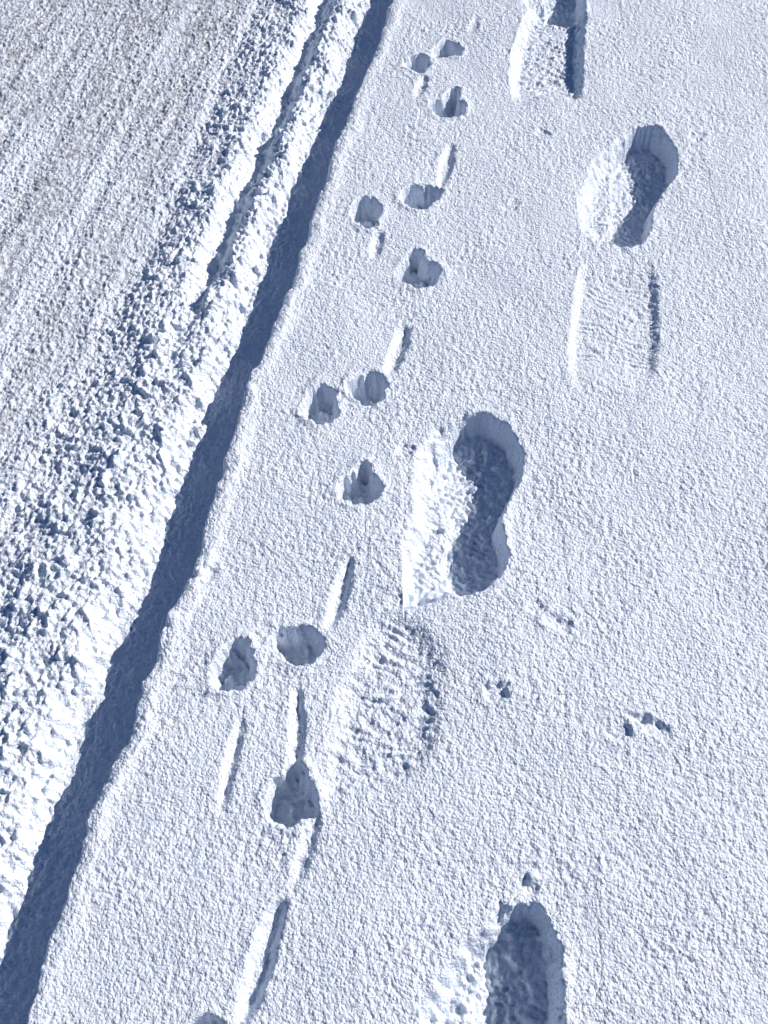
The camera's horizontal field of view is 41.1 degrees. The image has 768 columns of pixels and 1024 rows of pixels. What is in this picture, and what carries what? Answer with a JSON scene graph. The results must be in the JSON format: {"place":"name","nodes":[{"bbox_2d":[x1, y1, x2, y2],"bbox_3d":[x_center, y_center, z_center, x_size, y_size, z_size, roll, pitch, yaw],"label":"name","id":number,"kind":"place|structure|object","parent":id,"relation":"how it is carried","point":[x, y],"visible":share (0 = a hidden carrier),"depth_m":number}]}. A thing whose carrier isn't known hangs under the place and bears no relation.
{"place":"outdoors","nodes":[
{"label":"outdoors","id":0,"kind":"place"},
{"bbox_2d":[0,0,392,1023],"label":"snowy road","id":1,"kind":"structure","parent":0,"point":[164,170],"depth_m":1.78},
{"bbox_2d":[27,0,767,1023],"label":"snow ground","id":2,"kind":"structure","parent":0,"point":[635,526],"depth_m":1.42},
{"bbox_2d":[201,816,322,1023],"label":"hare track","id":3,"kind":"structure","parent":2,"relation":"on","point":[260,966],"depth_m":1.18},
{"bbox_2d":[211,554,354,827],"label":"hare track","id":4,"kind":"structure","parent":2,"relation":"on","point":[290,799],"depth_m":1.34},
{"bbox_2d":[302,323,410,504],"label":"hare track","id":5,"kind":"structure","parent":2,"relation":"on","point":[362,484],"depth_m":1.65},
{"bbox_2d":[315,609,440,817],"bbox_3d":[0.005,0.277,1.351,0.132,0.059,0.305,12,57,8],"label":"boot scuff mark","id":6,"kind":"object","parent":2,"relation":"on","point":[382,735],"visible":1,"depth_m":1.34},
{"bbox_2d":[352,142,454,288],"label":"hare track","id":7,"kind":"structure","parent":2,"relation":"on","point":[423,271],"depth_m":1.89},
{"bbox_2d":[404,14,480,117],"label":"hare track","id":8,"kind":"structure","parent":2,"relation":"on","point":[441,108],"depth_m":2.12},
{"bbox_2d":[190,127,707,893],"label":"clump","id":9,"kind":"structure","parent":2,"relation":"on","point":[498,689],"depth_m":1.41},
{"bbox_2d":[403,410,524,619],"bbox_3d":[0.121,0.008,1.530,0.186,0.061,0.370,0,56,0],"label":"boot footprint","id":10,"kind":"object","parent":2,"relation":"on","point":[466,468],"visible":0.94,"depth_m":1.55},
{"bbox_2d":[420,901,563,1023],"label":"boot footprint","id":11,"kind":"object","parent":2,"relation":"on","point":[503,966],"visible":1,"depth_m":1.19},
{"bbox_2d":[512,4,583,108],"bbox_3d":[0.344,-0.952,2.164,0.144,0.054,0.400,6,57,4],"label":"boot scuff mark","id":12,"kind":"object","parent":2,"relation":"on","point":[547,60],"visible":0.98,"depth_m":2.16},
{"bbox_2d":[521,0,582,27],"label":"boot footprint","id":13,"kind":"object","parent":2,"relation":"on","point":[559,13],"visible":0.82,"depth_m":2.30},
{"bbox_2d":[570,252,658,395],"bbox_3d":[0.390,-0.320,1.721,0.144,0.016,0.341,8,57,5],"label":"boot scuff mark","id":14,"kind":"object","parent":2,"relation":"on","point":[615,337],"visible":1,"depth_m":1.72},
{"bbox_2d":[577,125,678,250],"bbox_3d":[0.453,-0.603,1.937,0.160,0.060,0.371,21,59,13],"label":"boot footprint","id":15,"kind":"object","parent":2,"relation":"on","point":[629,179],"visible":0.91,"depth_m":1.97}
]}

